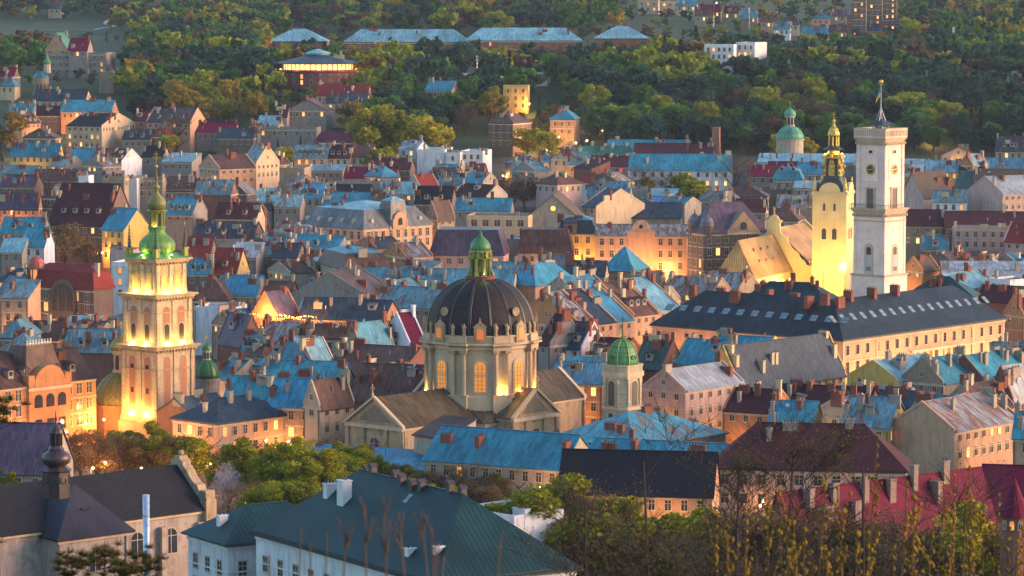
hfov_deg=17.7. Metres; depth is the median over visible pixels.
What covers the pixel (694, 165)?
town house
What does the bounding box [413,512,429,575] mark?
sapling
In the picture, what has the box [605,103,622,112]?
tree
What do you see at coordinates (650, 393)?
window
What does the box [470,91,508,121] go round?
tree
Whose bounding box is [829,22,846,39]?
villa
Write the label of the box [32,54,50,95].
rotunda church
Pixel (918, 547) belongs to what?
sapling
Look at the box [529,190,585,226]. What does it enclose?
clock gable house
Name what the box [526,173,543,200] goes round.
tree
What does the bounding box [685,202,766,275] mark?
corner building
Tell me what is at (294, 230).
town house
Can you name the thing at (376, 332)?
town house
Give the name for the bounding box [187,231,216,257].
town house
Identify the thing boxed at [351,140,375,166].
town house
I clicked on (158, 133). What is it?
town house
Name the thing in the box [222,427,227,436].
window
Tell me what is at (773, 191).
town house
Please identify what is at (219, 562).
window
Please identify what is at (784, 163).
town house
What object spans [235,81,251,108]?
tree
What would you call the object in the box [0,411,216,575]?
slate church
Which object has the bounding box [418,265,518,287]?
town house
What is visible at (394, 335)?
town house
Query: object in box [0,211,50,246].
town house
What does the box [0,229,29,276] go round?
town house
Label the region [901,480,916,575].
sapling
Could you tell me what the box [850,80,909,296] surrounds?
clock tower
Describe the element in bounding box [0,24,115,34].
meadow
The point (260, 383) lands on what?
town house
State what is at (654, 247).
palace
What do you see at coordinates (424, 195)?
town house
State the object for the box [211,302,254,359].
town house
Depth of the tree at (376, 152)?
1389.09 m
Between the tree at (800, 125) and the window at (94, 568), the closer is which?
the window at (94, 568)
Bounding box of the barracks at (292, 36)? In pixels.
[268,26,329,48]
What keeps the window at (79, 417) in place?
in the ornate building at (47, 379)
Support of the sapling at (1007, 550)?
on the ground
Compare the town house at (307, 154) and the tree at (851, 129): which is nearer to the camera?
the town house at (307, 154)
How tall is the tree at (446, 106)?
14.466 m
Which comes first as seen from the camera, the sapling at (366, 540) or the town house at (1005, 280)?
the sapling at (366, 540)
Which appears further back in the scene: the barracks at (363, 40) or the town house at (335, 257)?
the barracks at (363, 40)
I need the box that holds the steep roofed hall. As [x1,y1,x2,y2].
[49,182,129,261]
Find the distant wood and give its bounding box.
[0,0,1023,102]
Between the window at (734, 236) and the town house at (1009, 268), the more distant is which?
the window at (734, 236)
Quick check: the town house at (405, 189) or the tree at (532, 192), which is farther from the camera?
the tree at (532, 192)
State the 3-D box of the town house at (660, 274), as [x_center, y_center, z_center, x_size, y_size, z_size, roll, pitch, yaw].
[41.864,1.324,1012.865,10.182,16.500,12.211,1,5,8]
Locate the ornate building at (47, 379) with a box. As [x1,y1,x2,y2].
[0,338,98,445]
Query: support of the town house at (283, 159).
on the ground
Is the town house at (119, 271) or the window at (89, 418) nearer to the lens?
the window at (89, 418)
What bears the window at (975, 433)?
in the town house at (974, 429)
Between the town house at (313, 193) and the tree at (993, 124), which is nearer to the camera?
the town house at (313, 193)
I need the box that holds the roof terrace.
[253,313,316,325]
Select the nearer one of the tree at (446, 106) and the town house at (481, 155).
the town house at (481, 155)
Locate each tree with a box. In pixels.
[0,110,28,160]
[0,471,18,484]
[51,219,92,262]
[66,427,114,475]
[70,233,98,264]
[73,431,122,473]
[87,426,153,472]
[105,429,170,469]
[121,420,177,467]
[122,86,147,101]
[125,95,142,119]
[130,88,151,105]
[131,88,168,109]
[143,74,161,95]
[144,96,166,112]
[151,431,195,464]
[156,135,181,149]
[159,79,183,89]
[161,107,198,152]
[161,436,214,474]
[163,94,198,107]
[164,83,202,106]
[175,81,200,94]
[183,75,213,97]
[195,97,218,121]
[195,429,225,485]
[198,436,263,494]
[202,90,228,119]
[211,99,238,121]
[211,461,247,511]
[212,79,242,107]
[221,477,271,511]
[224,433,269,459]
[231,442,287,494]
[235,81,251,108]
[236,480,295,507]
[238,90,268,120]
[246,442,298,496]
[260,94,275,114]
[260,443,324,492]
[261,85,279,104]
[270,436,318,461]
[275,147,293,163]
[286,480,322,504]
[289,90,304,103]
[298,448,353,481]
[306,435,336,448]
[320,470,351,488]
[330,441,359,465]
[331,451,368,473]
[334,101,363,124]
[344,107,396,149]
[346,444,375,469]
[356,97,382,108]
[359,103,400,129]
[363,146,394,164]
[369,108,423,155]
[370,454,390,474]
[373,84,407,97]
[376,81,398,90]
[377,95,405,110]
[379,463,410,475]
[382,99,410,112]
[390,92,407,107]
[392,81,413,98]
[398,91,412,108]
[399,464,419,479]
[402,114,444,141]
[406,108,436,121]
[409,90,432,105]
[409,464,445,486]
[412,84,425,97]
[412,91,429,109]
[413,103,444,118]
[423,126,455,146]
[425,95,452,106]
[426,482,457,491]
[434,115,448,126]
[436,464,479,497]
[439,100,457,125]
[444,91,473,123]
[453,103,478,134]
[453,108,474,130]
[454,75,479,111]
[455,460,508,503]
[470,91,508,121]
[471,89,487,102]
[474,485,507,502]
[477,74,499,99]
[478,86,508,118]
[484,474,581,551]
[487,470,518,497]
[490,488,514,501]
[495,174,511,190]
[498,176,523,203]
[498,470,677,575]
[508,173,538,210]
[509,127,539,154]
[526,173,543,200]
[526,472,627,573]
[528,130,562,156]
[531,119,538,128]
[534,111,549,123]
[539,124,549,131]
[547,498,627,575]
[548,104,559,115]
[553,394,741,575]
[559,95,570,104]
[560,489,657,575]
[569,102,577,110]
[570,548,609,575]
[573,108,583,115]
[576,83,596,101]
[577,84,612,109]
[579,496,671,575]
[580,115,586,122]
[581,124,591,135]
[582,545,640,575]
[584,105,606,138]
[586,110,619,144]
[593,98,618,107]
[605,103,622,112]
[607,506,688,568]
[608,81,635,105]
[609,124,640,138]
[613,105,650,129]
[616,103,651,138]
[617,91,638,106]
[628,112,669,138]
[628,159,658,187]
[630,83,662,105]
[637,177,657,187]
[639,508,726,575]
[641,117,668,138]
[644,92,672,109]
[650,107,666,125]
[650,165,677,187]
[655,83,667,92]
[656,423,815,575]
[656,504,801,575]
[656,506,735,575]
[657,87,686,103]
[659,101,680,130]
[662,104,690,138]
[663,78,680,95]
[663,171,697,191]
[678,73,711,101]
[678,108,700,142]
[679,100,694,109]
[680,102,697,108]
[680,179,712,199]
[681,505,818,575]
[692,100,720,118]
[693,72,714,88]
[694,84,732,113]
[696,90,722,114]
[697,115,727,142]
[705,146,759,187]
[709,115,734,144]
[709,503,846,575]
[713,390,898,575]
[718,107,742,126]
[719,80,746,104]
[720,84,749,108]
[720,120,731,145]
[726,98,747,108]
[728,123,760,152]
[731,104,746,117]
[731,509,848,574]
[735,112,763,126]
[735,121,755,139]
[744,96,769,116]
[745,126,770,152]
[746,86,780,109]
[751,106,771,126]
[758,111,784,131]
[760,131,776,152]
[762,506,885,575]
[763,118,783,133]
[764,99,788,118]
[767,133,776,152]
[770,407,968,575]
[772,101,794,116]
[773,96,789,111]
[774,79,799,93]
[775,82,797,100]
[775,106,804,124]
[783,92,802,104]
[785,94,820,114]
[785,506,908,575]
[795,119,804,128]
[800,76,826,101]
[800,111,814,129]
[801,128,814,149]
[802,507,928,575]
[803,137,820,152]
[806,101,820,115]
[810,115,822,129]
[811,86,836,103]
[811,101,838,116]
[813,111,845,129]
[813,122,841,144]
[814,100,830,105]
[818,102,842,115]
[835,105,856,125]
[837,77,860,101]
[838,112,863,145]
[839,78,860,104]
[839,123,855,152]
[844,87,873,106]
[846,119,872,141]
[847,498,978,575]
[847,507,944,575]
[851,92,886,119]
[853,110,866,118]
[853,113,887,135]
[856,78,885,91]
[865,92,876,110]
[865,460,1022,575]
[876,89,890,98]
[882,99,909,121]
[883,95,919,121]
[884,498,999,575]
[890,519,999,575]
[891,76,916,95]
[896,91,925,100]
[900,116,926,150]
[901,103,936,132]
[903,96,937,108]
[906,85,930,100]
[917,82,940,101]
[918,125,947,151]
[922,106,942,119]
[923,92,940,127]
[930,112,954,145]
[936,100,967,134]
[940,524,1000,575]
[945,114,957,144]
[950,84,982,110]
[950,111,976,139]
[952,520,999,573]
[955,125,975,147]
[966,79,991,116]
[967,106,985,122]
[970,89,987,110]
[973,124,1001,154]
[975,121,1003,151]
[977,99,1011,121]
[985,95,1005,104]
[985,117,1010,133]
[1000,125,1023,135]
[1002,104,1023,115]
[1005,107,1022,124]
[1012,95,1023,106]
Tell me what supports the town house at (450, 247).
on the ground
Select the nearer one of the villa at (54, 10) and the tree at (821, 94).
the tree at (821, 94)
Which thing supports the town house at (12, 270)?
on the ground
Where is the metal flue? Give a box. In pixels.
[142,494,149,575]
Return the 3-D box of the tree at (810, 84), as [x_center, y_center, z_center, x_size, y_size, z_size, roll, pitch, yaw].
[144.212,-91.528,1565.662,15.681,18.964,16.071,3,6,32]
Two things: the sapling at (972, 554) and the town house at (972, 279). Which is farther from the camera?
the town house at (972, 279)
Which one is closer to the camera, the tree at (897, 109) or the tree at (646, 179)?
the tree at (646, 179)
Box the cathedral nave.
[718,206,845,282]
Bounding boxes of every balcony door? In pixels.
[865,187,875,208]
[890,187,898,207]
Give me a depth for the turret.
455.29 m
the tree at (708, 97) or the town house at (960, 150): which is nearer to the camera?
the town house at (960, 150)
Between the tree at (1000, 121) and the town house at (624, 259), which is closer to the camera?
the town house at (624, 259)
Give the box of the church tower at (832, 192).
[811,114,854,296]
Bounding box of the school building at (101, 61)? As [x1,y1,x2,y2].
[49,52,114,77]
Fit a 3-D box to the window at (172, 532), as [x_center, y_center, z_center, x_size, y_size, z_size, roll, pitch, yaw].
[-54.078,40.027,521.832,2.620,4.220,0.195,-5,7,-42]
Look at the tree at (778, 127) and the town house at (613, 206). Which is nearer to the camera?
the town house at (613, 206)
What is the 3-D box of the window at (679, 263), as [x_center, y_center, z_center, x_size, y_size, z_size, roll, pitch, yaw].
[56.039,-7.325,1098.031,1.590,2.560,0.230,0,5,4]
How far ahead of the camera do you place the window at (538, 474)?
624.66 m
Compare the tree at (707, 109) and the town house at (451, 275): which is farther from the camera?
the tree at (707, 109)
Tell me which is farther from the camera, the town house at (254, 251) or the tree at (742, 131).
the tree at (742, 131)
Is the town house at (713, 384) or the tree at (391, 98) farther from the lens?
the tree at (391, 98)
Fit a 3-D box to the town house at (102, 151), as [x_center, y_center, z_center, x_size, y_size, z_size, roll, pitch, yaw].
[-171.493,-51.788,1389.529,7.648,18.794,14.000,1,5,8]
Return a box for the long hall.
[631,202,682,223]
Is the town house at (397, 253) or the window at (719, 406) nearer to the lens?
the window at (719, 406)
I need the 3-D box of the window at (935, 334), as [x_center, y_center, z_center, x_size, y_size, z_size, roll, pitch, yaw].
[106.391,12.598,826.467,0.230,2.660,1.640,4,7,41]
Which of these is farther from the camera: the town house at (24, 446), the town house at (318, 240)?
the town house at (318, 240)
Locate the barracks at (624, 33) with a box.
[594,23,649,47]
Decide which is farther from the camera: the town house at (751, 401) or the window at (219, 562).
the town house at (751, 401)
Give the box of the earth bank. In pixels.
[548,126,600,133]
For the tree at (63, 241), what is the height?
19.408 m
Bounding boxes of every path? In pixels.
[15,29,87,30]
[93,20,116,29]
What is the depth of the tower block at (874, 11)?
2094.10 m
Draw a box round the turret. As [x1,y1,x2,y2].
[998,478,1023,575]
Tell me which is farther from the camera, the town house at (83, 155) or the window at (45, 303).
the town house at (83, 155)
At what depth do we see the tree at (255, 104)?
1534.47 m
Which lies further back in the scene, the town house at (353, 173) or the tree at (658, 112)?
the tree at (658, 112)
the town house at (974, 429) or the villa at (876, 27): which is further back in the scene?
the villa at (876, 27)
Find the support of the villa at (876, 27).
on the ground
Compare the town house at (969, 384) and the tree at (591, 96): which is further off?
the tree at (591, 96)
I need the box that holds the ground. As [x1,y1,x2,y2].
[0,0,1005,555]
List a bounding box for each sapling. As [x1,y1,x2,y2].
[298,528,301,575]
[310,542,310,575]
[325,532,327,575]
[337,516,355,575]
[358,492,373,575]
[373,494,391,575]
[386,510,404,575]
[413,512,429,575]
[422,508,436,575]
[435,542,439,575]
[497,532,501,575]
[705,514,733,575]
[717,524,739,575]
[723,530,729,575]
[743,510,752,575]
[764,497,779,575]
[776,491,809,575]
[776,529,801,575]
[788,520,797,575]
[801,527,816,575]
[811,545,831,575]
[818,473,837,575]
[819,546,832,575]
[835,486,851,573]
[837,545,847,575]
[854,530,860,575]
[859,548,869,575]
[865,530,879,575]
[866,434,882,569]
[891,545,895,575]
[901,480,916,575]
[904,494,928,575]
[909,515,923,575]
[916,534,934,575]
[924,504,948,575]
[940,519,966,575]
[945,473,956,575]
[960,529,971,575]
[963,465,984,575]
[968,539,975,575]
[971,510,985,575]
[986,492,1000,575]
[996,526,1011,575]
[1006,539,1022,575]
[1019,526,1023,575]
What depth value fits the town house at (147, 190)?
1270.87 m
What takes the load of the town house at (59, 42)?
on the ground
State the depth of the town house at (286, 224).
1131.85 m
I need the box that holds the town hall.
[649,283,1007,385]
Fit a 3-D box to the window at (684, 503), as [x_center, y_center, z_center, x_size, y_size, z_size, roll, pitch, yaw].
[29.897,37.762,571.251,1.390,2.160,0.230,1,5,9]
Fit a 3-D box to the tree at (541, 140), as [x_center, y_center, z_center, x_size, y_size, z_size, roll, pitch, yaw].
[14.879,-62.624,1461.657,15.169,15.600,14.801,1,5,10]
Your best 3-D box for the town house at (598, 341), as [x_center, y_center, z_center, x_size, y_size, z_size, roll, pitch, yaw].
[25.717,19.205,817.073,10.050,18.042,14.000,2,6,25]
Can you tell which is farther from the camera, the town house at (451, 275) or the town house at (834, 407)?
the town house at (451, 275)
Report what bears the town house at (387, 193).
on the ground
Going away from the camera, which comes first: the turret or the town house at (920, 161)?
the turret
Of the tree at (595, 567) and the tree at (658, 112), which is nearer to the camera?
the tree at (595, 567)
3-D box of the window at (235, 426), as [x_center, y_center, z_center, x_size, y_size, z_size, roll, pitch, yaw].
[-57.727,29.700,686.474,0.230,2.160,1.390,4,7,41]
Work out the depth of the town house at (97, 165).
1353.11 m
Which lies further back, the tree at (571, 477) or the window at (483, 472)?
the window at (483, 472)
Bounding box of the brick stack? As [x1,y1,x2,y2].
[712,127,720,153]
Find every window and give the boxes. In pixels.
[5,390,10,402]
[6,313,9,320]
[6,408,11,418]
[15,389,21,401]
[15,405,21,417]
[43,290,47,298]
[44,302,47,310]
[76,382,82,394]
[76,398,82,409]
[76,413,82,425]
[84,292,88,301]
[84,304,88,313]
[86,381,92,392]
[86,396,92,408]
[86,412,92,423]
[89,550,100,571]
[131,532,142,557]
[168,527,177,553]
[177,423,181,433]
[187,424,191,434]
[192,551,198,568]
[197,425,201,435]
[204,555,209,572]
[208,427,211,436]
[216,559,221,575]
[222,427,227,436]
[233,425,237,435]
[238,560,247,575]
[243,424,247,433]
[253,422,257,432]
[262,554,267,572]
[263,421,268,431]
[273,420,278,429]
[277,559,282,575]
[288,410,293,419]
[288,426,293,436]
[292,563,297,575]
[308,568,313,575]
[309,406,313,416]
[325,422,329,432]
[335,421,339,431]
[411,228,414,236]
[430,463,435,471]
[443,464,448,475]
[447,258,451,263]
[458,258,462,263]
[469,466,475,477]
[471,219,476,225]
[482,219,488,226]
[482,467,488,478]
[494,220,500,226]
[496,469,501,475]
[506,220,511,226]
[508,470,514,480]
[517,220,523,226]
[522,471,528,481]
[535,472,541,482]
[549,473,554,483]
[574,236,578,243]
[574,248,578,255]
[586,236,589,243]
[586,248,589,255]
[590,402,595,411]
[591,387,595,396]
[600,238,603,245]
[600,250,603,257]
[609,238,613,245]
[609,250,613,257]
[619,238,623,245]
[647,499,655,510]
[648,388,652,397]
[658,238,662,245]
[658,250,662,257]
[658,262,662,269]
[661,389,665,398]
[664,499,671,511]
[668,238,672,245]
[668,250,672,257]
[668,262,672,269]
[670,331,674,340]
[674,390,678,400]
[674,406,678,416]
[678,238,681,245]
[678,250,681,257]
[678,262,681,269]
[680,499,687,511]
[690,406,693,416]
[697,500,703,508]
[699,405,703,414]
[707,237,711,243]
[707,248,711,255]
[707,260,711,267]
[708,403,712,413]
[715,248,719,255]
[715,259,719,267]
[716,236,720,243]
[718,402,721,411]
[720,492,728,503]
[724,235,728,243]
[724,247,728,254]
[729,415,734,421]
[733,235,736,242]
[739,492,747,503]
[743,415,748,422]
[757,416,762,421]
[757,474,766,485]
[757,493,765,504]
[776,474,784,485]
[794,474,803,485]
[813,475,821,486]
[820,226,827,239]
[822,201,825,211]
[830,226,837,240]
[832,475,840,483]
[833,201,835,211]
[846,345,849,355]
[846,362,849,374]
[851,476,858,481]
[856,343,859,354]
[866,342,869,352]
[885,339,889,350]
[895,338,899,348]
[905,337,908,347]
[915,335,918,345]
[919,382,923,390]
[924,334,927,344]
[932,383,936,392]
[934,333,936,343]
[943,331,946,341]
[952,330,956,340]
[958,434,962,441]
[958,448,962,458]
[961,329,964,339]
[966,446,970,457]
[974,431,977,438]
[974,445,977,455]
[980,326,983,336]
[982,430,986,437]
[982,443,985,454]
[989,325,992,335]
[990,442,993,452]
[997,441,1001,451]
[998,324,1001,334]
[998,427,1001,434]
[1005,439,1009,449]
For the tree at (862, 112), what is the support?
on the ground
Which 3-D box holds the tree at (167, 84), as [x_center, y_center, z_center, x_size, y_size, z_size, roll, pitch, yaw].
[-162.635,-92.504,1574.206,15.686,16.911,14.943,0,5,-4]
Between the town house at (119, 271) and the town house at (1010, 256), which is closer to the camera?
the town house at (119, 271)
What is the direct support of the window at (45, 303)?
in the arched building at (68, 290)
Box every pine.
[0,385,31,542]
[49,547,94,575]
[70,538,139,575]
[97,555,153,575]
[115,542,168,575]
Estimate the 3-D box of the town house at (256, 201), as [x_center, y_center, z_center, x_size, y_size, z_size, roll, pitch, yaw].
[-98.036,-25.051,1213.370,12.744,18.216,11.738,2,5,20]
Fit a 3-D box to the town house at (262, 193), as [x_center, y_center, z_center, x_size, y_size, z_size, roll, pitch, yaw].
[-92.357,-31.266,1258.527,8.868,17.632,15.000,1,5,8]
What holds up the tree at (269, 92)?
on the ground
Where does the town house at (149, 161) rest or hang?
on the ground
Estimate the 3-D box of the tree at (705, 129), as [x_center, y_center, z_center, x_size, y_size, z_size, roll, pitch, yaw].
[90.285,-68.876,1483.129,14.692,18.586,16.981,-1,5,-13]
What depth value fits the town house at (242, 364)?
786.66 m
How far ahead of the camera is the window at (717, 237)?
1076.96 m
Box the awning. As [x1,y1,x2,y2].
[652,197,661,201]
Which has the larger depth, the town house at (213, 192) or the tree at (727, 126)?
the tree at (727, 126)
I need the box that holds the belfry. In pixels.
[601,316,643,418]
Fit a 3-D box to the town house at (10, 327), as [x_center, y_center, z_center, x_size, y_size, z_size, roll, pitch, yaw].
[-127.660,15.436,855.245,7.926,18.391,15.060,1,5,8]
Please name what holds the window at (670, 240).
in the palace at (654, 247)
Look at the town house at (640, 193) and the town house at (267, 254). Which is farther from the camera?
the town house at (640, 193)
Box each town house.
[0,63,20,83]
[0,164,41,177]
[0,170,44,194]
[0,190,43,227]
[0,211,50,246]
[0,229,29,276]
[0,263,30,285]
[0,272,30,294]
[0,279,41,333]
[0,313,42,347]
[0,325,54,353]
[0,422,75,482]
[5,110,40,147]
[9,99,36,112]
[9,139,63,168]
[22,124,62,142]
[24,227,55,270]
[28,313,67,347]
[32,85,91,105]
[34,167,83,194]
[36,103,61,132]
[39,189,56,218]
[44,30,69,75]
[50,149,82,168]
[53,181,88,194]
[60,96,118,133]
[60,314,102,327]
[63,323,122,387]
[66,111,135,152]
[67,35,93,77]
[70,142,95,162]
[74,312,110,327]
[78,170,93,182]
[81,152,121,182]
[81,317,118,327]
[93,144,114,157]
[99,70,119,92]
[100,203,148,268]
[102,170,128,202]
[106,305,122,327]
[110,145,141,176]
[110,241,140,272]
[111,259,127,314]
[121,126,154,158]
[128,171,142,209]
[134,107,149,128]
[140,173,165,222]
[141,140,169,176]
[146,103,204,152]
[151,121,175,152]
[155,387,220,434]
[161,150,201,178]
[165,170,196,195]
[165,192,207,249]
[166,175,215,205]
[169,388,286,474]
[181,500,294,575]
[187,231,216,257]
[187,252,216,291]
[192,214,264,241]
[192,272,234,341]
[193,176,238,220]
[195,118,239,151]
[195,296,246,355]
[198,148,255,189]
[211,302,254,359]
[213,244,250,279]
[214,197,265,231]
[215,124,256,154]
[215,231,246,247]
[217,310,257,360]
[217,348,255,396]
[221,267,265,307]
[223,365,275,401]
[232,198,267,231]
[235,242,265,274]
[236,176,257,201]
[238,333,273,359]
[240,325,264,350]
[246,118,262,144]
[247,142,279,191]
[248,462,583,575]
[252,285,299,328]
[252,355,262,362]
[253,328,307,373]
[254,218,336,238]
[255,234,281,278]
[256,184,282,227]
[258,112,284,127]
[259,273,298,298]
[260,350,354,388]
[261,123,320,153]
[263,312,300,344]
[267,227,351,250]
[267,256,315,287]
[267,370,324,444]
[271,237,306,264]
[273,100,289,125]
[274,188,306,226]
[275,151,289,167]
[275,221,301,233]
[277,334,320,344]
[278,172,314,191]
[279,161,310,193]
[283,179,321,193]
[283,256,320,275]
[287,237,316,250]
[289,95,333,130]
[293,141,329,165]
[294,320,321,335]
[296,335,332,360]
[298,177,326,214]
[298,293,368,325]
[299,271,326,288]
[302,246,324,259]
[303,368,354,443]
[303,441,423,472]
[304,254,318,263]
[308,160,345,179]
[314,131,355,144]
[315,80,372,104]
[315,175,386,190]
[315,322,347,349]
[316,239,390,272]
[322,185,379,205]
[324,178,372,191]
[325,89,370,127]
[327,140,353,163]
[330,336,423,376]
[330,341,338,354]
[339,260,396,280]
[343,162,400,179]
[346,310,394,344]
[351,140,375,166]
[351,291,399,323]
[352,353,423,410]
[354,231,398,251]
[354,355,408,382]
[363,161,400,180]
[370,151,415,180]
[370,186,409,205]
[376,274,426,289]
[377,278,447,331]
[380,175,417,206]
[383,235,432,268]
[387,315,397,344]
[390,303,422,346]
[396,261,422,278]
[398,134,428,173]
[399,256,442,269]
[410,171,438,185]
[411,415,477,454]
[414,180,456,215]
[417,143,452,173]
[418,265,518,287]
[424,76,460,101]
[426,196,455,241]
[428,159,464,173]
[430,225,510,267]
[432,164,462,181]
[438,171,464,188]
[445,147,462,163]
[452,166,478,176]
[454,191,514,226]
[456,178,507,197]
[460,147,491,172]
[464,161,487,172]
[465,170,497,183]
[467,211,532,237]
[480,500,563,545]
[487,110,532,156]
[491,254,530,274]
[503,85,529,113]
[504,152,533,183]
[505,158,535,186]
[506,233,519,260]
[511,156,551,188]
[514,155,550,198]
[516,225,574,264]
[517,258,570,304]
[529,285,598,370]
[534,72,549,85]
[534,170,583,208]
[537,149,552,166]
[537,303,575,370]
[538,247,574,270]
[539,265,601,295]
[549,105,580,147]
[550,145,577,174]
[553,350,606,424]
[559,444,721,532]
[560,146,591,156]
[560,279,616,336]
[562,403,728,445]
[565,254,609,281]
[565,355,600,360]
[566,154,594,177]
[566,315,602,355]
[568,140,629,155]
[572,156,610,180]
[574,279,634,337]
[581,169,599,201]
[581,188,644,223]
[583,346,609,356]
[586,178,633,199]
[588,329,639,354]
[589,167,634,187]
[589,425,730,453]
[590,152,630,175]
[593,277,658,345]
[607,135,690,153]
[608,246,649,281]
[610,271,639,280]
[622,268,679,318]
[628,150,732,195]
[630,266,665,284]
[633,138,715,153]
[633,185,647,199]
[637,331,680,383]
[640,192,654,201]
[642,350,744,429]
[646,186,678,197]
[657,192,701,223]
[660,277,680,303]
[666,271,730,304]
[673,332,737,367]
[698,186,739,212]
[705,264,759,292]
[717,326,776,346]
[719,410,909,519]
[720,329,845,388]
[722,378,789,442]
[727,180,769,216]
[731,192,767,227]
[747,159,778,186]
[751,271,836,298]
[756,183,791,213]
[757,152,855,184]
[765,202,806,227]
[767,387,823,422]
[768,157,798,168]
[769,458,999,570]
[771,162,804,193]
[772,378,880,404]
[776,192,811,209]
[793,179,820,206]
[797,158,823,180]
[799,202,811,224]
[820,388,863,422]
[840,383,905,444]
[846,349,930,386]
[854,158,929,187]
[856,376,916,409]
[862,378,914,389]
[892,385,1014,474]
[901,345,974,394]
[904,160,923,185]
[904,166,952,208]
[905,209,945,264]
[905,253,940,290]
[911,389,968,406]
[913,270,979,299]
[921,229,949,255]
[925,155,960,184]
[932,185,967,210]
[932,242,962,272]
[937,264,989,290]
[940,143,972,159]
[940,261,1023,277]
[944,204,1023,250]
[950,371,1014,410]
[952,220,1008,257]
[954,170,973,189]
[954,250,999,260]
[959,150,988,170]
[959,160,984,172]
[959,345,1023,381]
[967,174,1023,210]
[968,251,997,260]
[973,165,1023,183]
[977,278,1023,314]
[982,463,1023,534]
[983,373,994,380]
[986,154,1023,168]
[987,269,1023,285]
[990,331,1023,351]
[994,363,1023,411]
[995,132,1023,157]
[999,248,1023,260]
[1003,221,1023,253]
[1003,286,1023,341]
[1011,400,1023,464]
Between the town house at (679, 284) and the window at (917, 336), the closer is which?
the window at (917, 336)
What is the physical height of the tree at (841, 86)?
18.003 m
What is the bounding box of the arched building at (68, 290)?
[25,256,115,320]
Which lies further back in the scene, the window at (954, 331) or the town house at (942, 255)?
the town house at (942, 255)
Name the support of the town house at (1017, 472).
on the ground
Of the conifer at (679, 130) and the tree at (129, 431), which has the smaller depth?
the tree at (129, 431)
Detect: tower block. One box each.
[638,0,659,14]
[660,1,676,13]
[851,0,866,37]
[867,0,882,22]
[883,0,896,31]
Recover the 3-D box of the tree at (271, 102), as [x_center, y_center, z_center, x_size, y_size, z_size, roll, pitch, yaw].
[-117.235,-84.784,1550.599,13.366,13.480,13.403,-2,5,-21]
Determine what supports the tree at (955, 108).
on the ground
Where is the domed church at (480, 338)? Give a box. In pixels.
[343,228,586,448]
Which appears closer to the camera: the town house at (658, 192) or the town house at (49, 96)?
the town house at (658, 192)
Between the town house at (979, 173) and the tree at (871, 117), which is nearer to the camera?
the town house at (979, 173)
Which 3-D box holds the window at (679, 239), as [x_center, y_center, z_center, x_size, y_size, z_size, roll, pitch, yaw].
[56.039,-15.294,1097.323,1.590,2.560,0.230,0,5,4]
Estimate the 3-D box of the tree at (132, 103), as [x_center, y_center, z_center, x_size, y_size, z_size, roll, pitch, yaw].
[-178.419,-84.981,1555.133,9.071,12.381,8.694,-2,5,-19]
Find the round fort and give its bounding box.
[276,49,360,89]
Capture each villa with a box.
[0,74,21,100]
[47,0,63,17]
[150,0,160,5]
[676,0,697,15]
[694,6,714,26]
[700,1,721,21]
[724,3,739,23]
[738,8,758,28]
[760,11,778,32]
[773,19,791,40]
[782,16,799,35]
[802,24,828,39]
[811,9,830,25]
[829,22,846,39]
[832,6,846,24]
[848,17,850,32]
[868,20,883,37]
[1011,70,1023,83]
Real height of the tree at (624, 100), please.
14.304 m
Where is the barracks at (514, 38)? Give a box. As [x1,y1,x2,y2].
[464,26,582,53]
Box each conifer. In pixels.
[261,76,266,93]
[536,94,543,121]
[607,75,615,99]
[677,115,684,139]
[839,86,846,105]
[889,80,893,93]
[944,83,948,101]
[946,93,951,120]
[950,77,954,102]
[969,103,973,124]
[974,102,984,142]
[985,78,990,94]
[1005,85,1010,103]
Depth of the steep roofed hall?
1166.97 m
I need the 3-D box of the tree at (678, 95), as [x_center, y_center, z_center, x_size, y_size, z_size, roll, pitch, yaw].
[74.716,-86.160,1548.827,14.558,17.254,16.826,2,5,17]
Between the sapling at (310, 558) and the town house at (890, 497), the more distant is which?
the town house at (890, 497)
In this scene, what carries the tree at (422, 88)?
on the ground
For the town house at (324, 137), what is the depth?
1463.41 m
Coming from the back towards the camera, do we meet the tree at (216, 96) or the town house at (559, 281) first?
the tree at (216, 96)
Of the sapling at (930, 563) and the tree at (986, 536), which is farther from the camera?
the tree at (986, 536)
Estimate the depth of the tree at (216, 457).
668.23 m
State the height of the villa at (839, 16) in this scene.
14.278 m
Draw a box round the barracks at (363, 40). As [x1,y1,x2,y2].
[343,25,466,56]
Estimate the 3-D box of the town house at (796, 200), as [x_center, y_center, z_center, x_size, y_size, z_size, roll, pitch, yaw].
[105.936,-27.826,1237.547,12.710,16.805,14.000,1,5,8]
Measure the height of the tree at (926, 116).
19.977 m
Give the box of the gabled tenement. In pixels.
[291,258,381,307]
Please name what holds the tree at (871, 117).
on the ground
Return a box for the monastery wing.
[421,424,588,500]
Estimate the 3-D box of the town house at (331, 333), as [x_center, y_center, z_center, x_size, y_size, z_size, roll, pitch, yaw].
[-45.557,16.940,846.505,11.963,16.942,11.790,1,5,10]
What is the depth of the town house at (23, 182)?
1316.21 m
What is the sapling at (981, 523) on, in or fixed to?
on the ground
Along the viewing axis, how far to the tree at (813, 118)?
1512.17 m
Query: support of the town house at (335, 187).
on the ground
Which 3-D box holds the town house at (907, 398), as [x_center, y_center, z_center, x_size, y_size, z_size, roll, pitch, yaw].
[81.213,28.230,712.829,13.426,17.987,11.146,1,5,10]
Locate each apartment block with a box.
[704,44,737,74]
[736,42,766,58]
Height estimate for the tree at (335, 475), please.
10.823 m
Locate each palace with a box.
[300,196,433,249]
[557,213,596,259]
[594,219,687,280]
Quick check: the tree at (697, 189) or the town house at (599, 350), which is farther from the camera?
the tree at (697, 189)
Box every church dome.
[96,321,122,439]
[195,334,219,393]
[263,189,274,229]
[775,101,804,152]
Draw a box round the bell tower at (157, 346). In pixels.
[115,151,200,438]
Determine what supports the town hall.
on the ground

